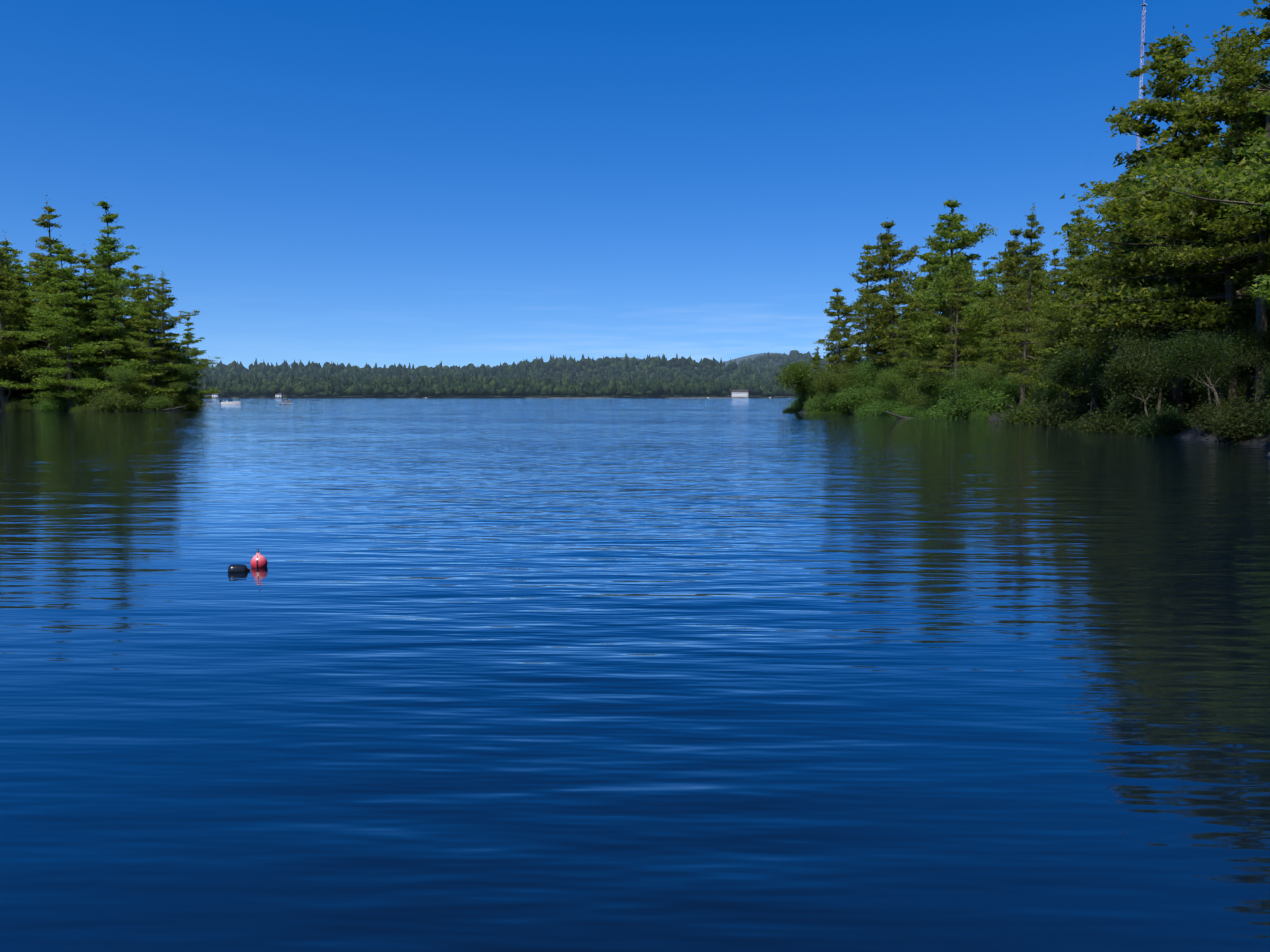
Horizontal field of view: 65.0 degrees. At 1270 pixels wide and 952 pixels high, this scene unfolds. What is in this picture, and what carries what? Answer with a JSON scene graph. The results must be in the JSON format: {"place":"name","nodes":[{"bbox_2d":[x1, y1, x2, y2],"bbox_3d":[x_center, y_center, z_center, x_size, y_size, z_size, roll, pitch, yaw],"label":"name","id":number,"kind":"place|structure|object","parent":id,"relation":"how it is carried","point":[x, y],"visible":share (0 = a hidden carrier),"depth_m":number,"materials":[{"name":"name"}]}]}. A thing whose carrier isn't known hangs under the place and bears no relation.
{"place":"outdoors","nodes":[
{"label":"outdoors","id":0,"kind":"place"},
{"bbox_2d":[0,398,1269,951],"bbox_3d":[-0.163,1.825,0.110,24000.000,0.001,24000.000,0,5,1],"label":"lake water","id":1,"kind":"structure","parent":0,"point":[600,674],"depth_m":6.42,"materials":[{"name":"blue liquid"}]},
{"bbox_2d":[250,550,267,567],"bbox_3d":[-4.050,0.906,10.730,0.176,0.253,0.178,-3,8,-10],"label":"mooring buoy","id":2,"kind":"object","parent":1,"relation":"in","point":[258,560],"visible":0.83,"depth_m":10.68,"materials":[{"name":"red plastic"}]},
{"bbox_2d":[0,353,1269,445],"bbox_3d":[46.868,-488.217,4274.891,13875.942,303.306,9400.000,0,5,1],"label":"ground","id":3,"kind":"structure","parent":0,"point":[1195,435],"depth_m":1200.91,"materials":[{"name":"brown soil"}]},
{"bbox_2d":[0,232,27,400],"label":"pine","id":4,"kind":"object","parent":3,"relation":"on","point":[5,244],"visible":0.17,"depth_m":136.83,"materials":[{"name":"green plant"}]},
{"bbox_2d":[2,398,36,410],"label":"bush","id":5,"kind":"object","parent":3,"relation":"on","point":[20,405],"visible":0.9,"depth_m":124.61,"materials":[{"name":"green plant"}]},
{"bbox_2d":[0,247,39,408],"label":"pine","id":6,"kind":"object","parent":3,"relation":"on","point":[5,280],"visible":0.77,"depth_m":124.64,"materials":[{"name":"green plant"}]},
{"bbox_2d":[0,342,55,408],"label":"bush","id":7,"kind":"object","parent":3,"relation":"on","point":[25,377],"visible":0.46,"depth_m":125.53,"materials":[{"name":"green plant"}]},
{"bbox_2d":[3,265,53,401],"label":"pine","id":8,"kind":"object","parent":3,"relation":"on","point":[19,285],"visible":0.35,"depth_m":129.50,"materials":[{"name":"green plant"}]},
{"bbox_2d":[7,250,70,396],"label":"pine","id":9,"kind":"object","parent":3,"relation":"on","point":[34,288],"visible":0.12,"depth_m":134.84,"materials":[{"name":"green plant"}]},
{"bbox_2d":[0,257,86,402],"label":"pine","id":10,"kind":"object","parent":3,"relation":"on","point":[20,335],"visible":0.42,"depth_m":126.34,"materials":[{"name":"green plant"}]},
{"bbox_2d":[13,346,77,390],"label":"bush","id":11,"kind":"object","parent":3,"relation":"on","point":[40,365],"visible":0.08,"depth_m":126.23,"materials":[{"name":"green plant"}]},
{"bbox_2d":[32,397,69,410],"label":"bush","id":12,"kind":"object","parent":3,"relation":"on","point":[49,405],"visible":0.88,"depth_m":124.56,"materials":[{"name":"green plant"}]},
{"bbox_2d":[12,195,93,378],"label":"pine","id":13,"kind":"object","parent":3,"relation":"on","point":[46,240],"visible":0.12,"depth_m":131.65,"materials":[{"name":"green plant"}]},
{"bbox_2d":[15,235,111,407],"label":"pine","id":14,"kind":"object","parent":3,"relation":"on","point":[65,302],"visible":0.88,"depth_m":125.17,"materials":[{"name":"green plant"}]},
{"bbox_2d":[35,386,96,408],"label":"bush","id":15,"kind":"object","parent":3,"relation":"on","point":[77,400],"visible":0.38,"depth_m":126.79,"materials":[{"name":"green plant"}]},
{"bbox_2d":[27,364,107,406],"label":"bush","id":16,"kind":"object","parent":3,"relation":"on","point":[76,375],"visible":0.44,"depth_m":126.72,"materials":[{"name":"green plant"}]},
{"bbox_2d":[55,247,129,395],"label":"pine","id":17,"kind":"object","parent":3,"relation":"on","point":[89,266],"visible":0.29,"depth_m":129.44,"materials":[{"name":"green plant"}]},
{"bbox_2d":[70,275,146,393],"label":"pine","id":18,"kind":"object","parent":3,"relation":"on","point":[104,307],"visible":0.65,"depth_m":128.29,"materials":[{"name":"green plant"}]},
{"bbox_2d":[84,244,147,331],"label":"pine","id":19,"kind":"object","parent":3,"relation":"on","point":[120,293],"visible":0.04,"depth_m":146.06,"materials":[{"name":"green plant"}]},
{"bbox_2d":[78,386,155,410],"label":"bush","id":20,"kind":"object","parent":3,"relation":"on","point":[116,400],"visible":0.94,"depth_m":125.21,"materials":[{"name":"green plant"}]},
{"bbox_2d":[104,365,142,390],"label":"bush","id":21,"kind":"object","parent":3,"relation":"on","point":[120,375],"visible":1,"depth_m":125.95,"materials":[{"name":"green plant"}]},
{"bbox_2d":[70,197,185,384],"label":"pine","id":22,"kind":"object","parent":3,"relation":"on","point":[107,247],"visible":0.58,"depth_m":131.96,"materials":[{"name":"green plant"}]},
{"bbox_2d":[109,264,181,388],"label":"pine","id":23,"kind":"object","parent":3,"relation":"on","point":[137,295],"visible":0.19,"depth_m":140.60,"materials":[{"name":"green plant"}]},
{"bbox_2d":[123,382,180,406],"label":"bush","id":24,"kind":"object","parent":3,"relation":"on","point":[143,393],"visible":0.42,"depth_m":130.31,"materials":[{"name":"green plant"}]},
{"bbox_2d":[119,275,188,399],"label":"pine","id":25,"kind":"object","parent":3,"relation":"on","point":[149,324],"visible":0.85,"depth_m":130.55,"materials":[{"name":"green plant"}]},
{"bbox_2d":[137,393,175,410],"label":"bush","id":26,"kind":"object","parent":3,"relation":"on","point":[160,403],"visible":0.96,"depth_m":128.55,"materials":[{"name":"green plant"}]},
{"bbox_2d":[127,283,185,386],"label":"pine","id":27,"kind":"object","parent":3,"relation":"on","point":[170,327],"visible":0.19,"depth_m":138.23,"materials":[{"name":"green plant"}]},
{"bbox_2d":[115,271,222,385],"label":"pine","id":28,"kind":"object","parent":3,"relation":"on","point":[177,346],"visible":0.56,"depth_m":135.49,"materials":[{"name":"green plant"}]},
{"bbox_2d":[154,351,210,383],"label":"bush","id":29,"kind":"object","parent":3,"relation":"on","point":[195,373],"visible":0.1,"depth_m":145.05,"materials":[{"name":"green plant"}]},
{"bbox_2d":[170,391,207,409],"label":"bush","id":30,"kind":"object","parent":3,"relation":"on","point":[188,401],"visible":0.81,"depth_m":134.78,"materials":[{"name":"green plant"}]},
{"bbox_2d":[177,317,224,398],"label":"pine","id":31,"kind":"object","parent":3,"relation":"on","point":[188,337],"visible":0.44,"depth_m":406.02,"materials":[{"name":"green plant"}]},
{"bbox_2d":[187,350,1214,396],"bbox_3d":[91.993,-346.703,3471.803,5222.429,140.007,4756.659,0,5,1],"label":"forest","id":32,"kind":"object","parent":3,"relation":"on","point":[526,377],"visible":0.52,"depth_m":1592.99,"materials":[{"name":"green plant"}]},
{"bbox_2d":[768,354,823,408],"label":"bush","id":33,"kind":"object","parent":3,"relation":"on","point":[797,373],"visible":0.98,"depth_m":110.85,"materials":[{"name":"green plant"}]},
{"bbox_2d":[801,347,825,394],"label":"conifer tree","id":34,"kind":"object","parent":3,"relation":"on","point":[817,359],"visible":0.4,"depth_m":114.00,"materials":[{"name":"green plant"}]},
{"bbox_2d":[800,388,831,412],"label":"bush","id":35,"kind":"object","parent":3,"relation":"on","point":[811,405],"visible":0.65,"depth_m":107.75,"materials":[{"name":"green plant"}]},
{"bbox_2d":[812,357,861,395],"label":"bush","id":36,"kind":"object","parent":3,"relation":"on","point":[826,379],"visible":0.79,"depth_m":106.04,"materials":[{"name":"green plant"}]},
{"bbox_2d":[815,387,860,412],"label":"bush","id":37,"kind":"object","parent":3,"relation":"on","point":[828,402],"visible":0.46,"depth_m":104.97,"materials":[{"name":"green plant"}]},
{"bbox_2d":[813,288,866,388],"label":"pine","id":38,"kind":"object","parent":3,"relation":"on","point":[838,307],"visible":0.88,"depth_m":108.90,"materials":[{"name":"green plant"}]},
{"bbox_2d":[820,363,868,395],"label":"bush","id":39,"kind":"object","parent":3,"relation":"on","point":[851,379],"visible":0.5,"depth_m":106.14,"materials":[{"name":"green plant"}]},
{"bbox_2d":[824,381,889,412],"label":"bush","id":40,"kind":"object","parent":3,"relation":"on","point":[854,395],"visible":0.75,"depth_m":103.22,"materials":[{"name":"green plant"}]},
{"bbox_2d":[840,353,891,388],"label":"bush","id":41,"kind":"object","parent":3,"relation":"on","point":[867,369],"visible":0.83,"depth_m":105.87,"materials":[{"name":"green plant"}]},
{"bbox_2d":[839,243,897,384],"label":"pine","id":42,"kind":"object","parent":3,"relation":"on","point":[868,269],"visible":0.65,"depth_m":107.41,"materials":[{"name":"green plant"}]},
{"bbox_2d":[865,394,906,415],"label":"bush","id":43,"kind":"object","parent":3,"relation":"on","point":[884,405],"visible":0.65,"depth_m":97.33,"materials":[{"name":"green plant"}]},
{"bbox_2d":[850,218,931,394],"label":"pine","id":44,"kind":"object","parent":3,"relation":"on","point":[897,289],"visible":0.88,"depth_m":102.46,"materials":[{"name":"green plant"}]},
{"bbox_2d":[872,358,924,405],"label":"bush","id":45,"kind":"object","parent":3,"relation":"on","point":[888,380],"visible":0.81,"depth_m":97.36,"materials":[{"name":"green plant"}]},
{"bbox_2d":[885,312,924,384],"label":"pine","id":46,"kind":"object","parent":3,"relation":"on","point":[900,331],"visible":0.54,"depth_m":99.52,"materials":[{"name":"green plant"}]},
{"bbox_2d":[885,384,927,408],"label":"bush","id":47,"kind":"object","parent":3,"relation":"on","point":[905,398],"visible":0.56,"depth_m":96.76,"materials":[{"name":"green plant"}]},
{"bbox_2d":[885,348,974,380],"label":"bush","id":48,"kind":"object","parent":3,"relation":"on","point":[918,364],"visible":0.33,"depth_m":97.83,"materials":[{"name":"green plant"}]},
{"bbox_2d":[899,224,962,379],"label":"pine","id":49,"kind":"object","parent":3,"relation":"on","point":[931,267],"visible":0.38,"depth_m":101.81,"materials":[{"name":"green plant"}]},
{"bbox_2d":[897,365,968,403],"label":"bush","id":50,"kind":"object","parent":3,"relation":"on","point":[922,384],"visible":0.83,"depth_m":90.48,"materials":[{"name":"green plant"}]},
{"bbox_2d":[909,374,960,407],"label":"bush","id":51,"kind":"object","parent":3,"relation":"on","point":[939,390],"visible":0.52,"depth_m":90.37,"materials":[{"name":"green plant"}]},
{"bbox_2d":[908,268,986,396],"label":"pine","id":52,"kind":"object","parent":3,"relation":"on","point":[955,349],"visible":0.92,"depth_m":90.10,"materials":[{"name":"green plant"}]},
{"bbox_2d":[923,383,977,418],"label":"bush","id":53,"kind":"object","parent":3,"relation":"on","point":[944,412],"visible":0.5,"depth_m":85.50,"materials":[{"name":"green plant"}]},
{"bbox_2d":[906,197,999,373],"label":"pine","id":54,"kind":"object","parent":3,"relation":"on","point":[967,238],"visible":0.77,"depth_m":93.81,"materials":[{"name":"green plant"}]},
{"bbox_2d":[937,251,981,376],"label":"pine","id":55,"kind":"object","parent":3,"relation":"on","point":[973,281],"visible":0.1,"depth_m":104.24,"materials":[{"name":"green plant"}]},
{"bbox_2d":[939,361,1003,392],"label":"bush","id":56,"kind":"object","parent":3,"relation":"on","point":[961,383],"visible":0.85,"depth_m":83.75,"materials":[{"name":"green plant"}]},
{"bbox_2d":[958,258,1006,384],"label":"pine","id":57,"kind":"object","parent":3,"relation":"on","point":[982,272],"visible":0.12,"depth_m":101.53,"materials":[{"name":"green plant"}]},
{"bbox_2d":[944,379,1022,418],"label":"bush","id":58,"kind":"object","parent":3,"relation":"on","point":[981,399],"visible":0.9,"depth_m":82.73,"materials":[{"name":"green plant"}]},
{"bbox_2d":[965,361,1003,388],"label":"bush","id":59,"kind":"object","parent":3,"relation":"on","point":[990,369],"visible":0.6,"depth_m":83.73,"materials":[{"name":"green plant"}]},
{"bbox_2d":[970,311,1031,392],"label":"pine","id":60,"kind":"object","parent":3,"relation":"on","point":[988,346],"visible":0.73,"depth_m":85.83,"materials":[{"name":"green plant"}]},
{"bbox_2d":[970,263,1033,364],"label":"pine","id":61,"kind":"object","parent":3,"relation":"on","point":[990,271],"visible":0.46,"depth_m":96.01,"materials":[{"name":"green plant"}]},
{"bbox_2d":[996,371,1024,409],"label":"bush","id":62,"kind":"object","parent":3,"relation":"on","point":[1011,384],"visible":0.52,"depth_m":80.38,"materials":[{"name":"green plant"}]},
{"bbox_2d":[975,225,1047,389],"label":"pine","id":63,"kind":"object","parent":3,"relation":"on","point":[1013,260],"visible":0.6,"depth_m":90.45,"materials":[{"name":"green plant"}]},
{"bbox_2d":[983,392,1061,423],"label":"bush","id":64,"kind":"object","parent":3,"relation":"on","point":[1016,415],"visible":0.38,"depth_m":69.20,"materials":[{"name":"green plant"}]},
{"bbox_2d":[984,202,1064,404],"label":"pine","id":65,"kind":"object","parent":3,"relation":"on","point":[1036,280],"visible":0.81,"depth_m":82.17,"materials":[{"name":"green plant"}]},
{"bbox_2d":[1011,283,1052,394],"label":"pine","id":66,"kind":"object","parent":3,"relation":"on","point":[1038,291],"visible":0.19,"depth_m":92.92,"materials":[{"name":"green plant"}]},
{"bbox_2d":[1029,375,1058,404],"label":"bush","id":67,"kind":"object","parent":3,"relation":"on","point":[1043,391],"visible":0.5,"depth_m":71.94,"materials":[{"name":"green plant"}]},
{"bbox_2d":[1026,245,1075,403],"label":"pine","id":68,"kind":"object","parent":3,"relation":"on","point":[1054,337],"visible":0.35,"depth_m":71.60,"materials":[{"name":"green plant"}]},
{"bbox_2d":[1007,225,1107,404],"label":"pine","id":69,"kind":"object","parent":3,"relation":"on","point":[1027,380],"visible":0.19,"depth_m":75.53,"materials":[{"name":"green plant"}]},
{"bbox_2d":[1033,351,1092,401],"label":"bush","id":70,"kind":"object","parent":3,"relation":"on","point":[1046,372],"visible":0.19,"depth_m":68.02,"materials":[{"name":"green plant"}]},
{"bbox_2d":[1024,389,1103,426],"bbox_3d":[26.884,-3.666,62.310,4.732,3.781,4.463,4,4,14],"label":"bush","id":71,"kind":"object","parent":3,"relation":"on","point":[1050,414],"visible":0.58,"depth_m":61.68,"materials":[{"name":"green plant"}]},
{"bbox_2d":[1026,338,1117,412],"bbox_3d":[29.149,-6.252,63.607,7.513,5.121,5.159,1,6,8],"label":"bush","id":72,"kind":"object","parent":3,"relation":"on","point":[1069,362],"visible":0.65,"depth_m":63.37,"materials":[{"name":"green plant"}]},
{"bbox_2d":[1034,197,1110,409],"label":"pine","id":73,"kind":"object","parent":3,"relation":"on","point":[1075,337],"visible":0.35,"depth_m":68.35,"materials":[{"name":"green plant"}]},
{"bbox_2d":[1065,347,1124,420],"bbox_3d":[27.703,-5.459,59.132,4.679,4.914,5.317,5,7,34],"label":"bush","id":74,"kind":"object","parent":3,"relation":"on","point":[1087,374],"visible":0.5,"depth_m":59.74,"materials":[{"name":"green plant"}]},
{"bbox_2d":[1065,403,1150,432],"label":"bush","id":75,"kind":"object","parent":3,"relation":"on","point":[1115,423],"visible":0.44,"depth_m":51.05,"materials":[{"name":"green plant"}]},
{"bbox_2d":[1066,166,1167,402],"bbox_3d":[33.489,-12.046,64.746,11.177,16.438,7.748,-3,5,-32],"label":"pine","id":76,"kind":"object","parent":3,"relation":"on","point":[1104,248],"visible":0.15,"depth_m":63.90,"materials":[{"name":"green plant"}]},
{"bbox_2d":[1086,165,1164,393],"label":"pine","id":77,"kind":"object","parent":3,"relation":"on","point":[1091,205],"visible":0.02,"depth_m":79.72,"materials":[{"name":"green plant"}]},
{"bbox_2d":[1096,384,1175,417],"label":"bush","id":78,"kind":"object","parent":3,"relation":"on","point":[1116,403],"visible":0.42,"depth_m":53.58,"materials":[{"name":"green plant"}]},
{"bbox_2d":[1082,339,1200,419],"bbox_3d":[25.719,-4.600,50.026,5.667,4.644,3.892,2,6,32],"label":"bush","id":79,"kind":"object","parent":3,"relation":"on","point":[1131,373],"visible":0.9,"depth_m":49.98,"materials":[{"name":"green plant"}]},
{"bbox_2d":[1097,308,1190,413],"bbox_3d":[26.885,-5.845,52.767,7.175,6.130,5.254,-5,7,-49],"label":"bush","id":80,"kind":"object","parent":3,"relation":"on","point":[1138,346],"visible":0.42,"depth_m":52.14,"materials":[{"name":"green plant"}]},
{"bbox_2d":[1081,220,1212,394],"bbox_3d":[30.891,-9.355,59.590,7.587,12.009,5.239,-1,5,-14],"label":"pine","id":81,"kind":"object","parent":3,"relation":"on","point":[1132,240],"visible":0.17,"depth_m":59.36,"materials":[{"name":"green plant"}]},
{"bbox_2d":[1050,24,1252,414],"bbox_3d":[29.047,-13.596,54.713,10.976,21.244,11.940,-4,5,-24],"label":"pine","id":82,"kind":"object","parent":3,"relation":"on","point":[1168,64],"visible":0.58,"depth_m":53.94,"materials":[{"name":"green plant"}]},
{"bbox_2d":[1124,396,1198,436],"bbox_3d":[24.881,-2.313,46.636,3.451,2.826,3.659,-1,2,45],"label":"bush","id":83,"kind":"object","parent":3,"relation":"on","point":[1165,423],"visible":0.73,"depth_m":46.09,"materials":[{"name":"green plant"}]},
{"bbox_2d":[1060,72,1269,218],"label":"tree","id":84,"kind":"object","parent":3,"relation":"on","point":[1240,184],"visible":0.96,"depth_m":41.70,"materials":[{"name":"green plant"}]},
{"bbox_2d":[1143,379,1207,417],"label":"bush","id":85,"kind":"object","parent":3,"relation":"on","point":[1190,400],"visible":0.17,"depth_m":55.29,"materials":[{"name":"green plant"}]},
{"bbox_2d":[1094,120,1269,399],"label":"pine","id":86,"kind":"object","parent":3,"relation":"on","point":[1239,292],"depth_m":62.72,"materials":[{"name":"green plant"}]},
{"bbox_2d":[1101,26,1269,403],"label":"pine","id":87,"kind":"object","parent":3,"relation":"on","point":[1235,308],"visible":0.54,"depth_m":51.16,"materials":[{"name":"green plant"}]},
{"bbox_2d":[1140,320,1252,427],"bbox_3d":[24.335,-4.328,43.344,4.220,4.979,3.923,3,5,31],"label":"bush","id":88,"kind":"object","parent":3,"relation":"on","point":[1191,351],"visible":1,"depth_m":42.70,"materials":[{"name":"green plant"}]},
{"bbox_2d":[1139,0,1269,406],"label":"pine","id":89,"kind":"object","parent":3,"relation":"on","point":[1243,227],"visible":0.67,"depth_m":46.64,"materials":[{"name":"green plant"}]},
{"bbox_2d":[1145,254,1267,278],"bbox_3d":[33.750,-12.305,51.596,12.530,18.806,8.662,4,6,40],"label":"pine","id":90,"kind":"object","parent":3,"relation":"on","point":[1207,268],"visible":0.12,"depth_m":52.49,"materials":[{"name":"green plant"}]},
{"bbox_2d":[1178,386,1249,436],"bbox_3d":[24.999,-2.555,42.391,3.183,2.561,3.464,0,4,0],"label":"bush","id":91,"kind":"object","parent":3,"relation":"on","point":[1204,413],"visible":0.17,"depth_m":42.30,"materials":[{"name":"green plant"}]},
{"bbox_2d":[1164,324,1269,402],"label":"bush","id":92,"kind":"object","parent":3,"relation":"on","point":[1239,372],"visible":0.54,"depth_m":48.22,"materials":[{"name":"green plant"}]},
{"bbox_2d":[1185,395,1269,443],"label":"bush","id":93,"kind":"object","parent":3,"relation":"on","point":[1227,423],"visible":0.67,"depth_m":39.01,"materials":[{"name":"green plant"}]},
{"bbox_2d":[1188,334,1269,404],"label":"bush","id":94,"kind":"object","parent":3,"relation":"on","point":[1245,359],"visible":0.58,"depth_m":45.98,"materials":[{"name":"green plant"}]},
{"bbox_2d":[1189,85,1269,402],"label":"pine","id":95,"kind":"object","parent":3,"relation":"on","point":[1249,393],"visible":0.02,"depth_m":56.29,"materials":[{"name":"green plant"}]},
{"bbox_2d":[1217,307,1269,369],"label":"bush","id":96,"kind":"object","parent":3,"relation":"on","point":[1250,332],"visible":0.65,"depth_m":47.62,"materials":[{"name":"green plant"}]},
{"bbox_2d":[1228,387,1269,445],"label":"bush","id":97,"kind":"object","parent":3,"relation":"on","point":[1267,419],"visible":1,"depth_m":36.18,"materials":[{"name":"green plant"}]},
{"bbox_2d":[1236,201,1269,304],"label":"tree","id":98,"kind":"object","parent":3,"relation":"on","point":[1263,207],"visible":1,"depth_m":39.14,"materials":[{"name":"green plant"}]},
{"bbox_2d":[1245,359,1269,402],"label":"bush","id":99,"kind":"object","parent":3,"relation":"on","point":[1266,382],"visible":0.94,"depth_m":38.62,"materials":[{"name":"green plant"}]},
{"bbox_2d":[0,0,1269,368],"label":"sky","id":100,"kind":"structure","parent":0,"point":[428,183],"materials":[{"name":"blue"}]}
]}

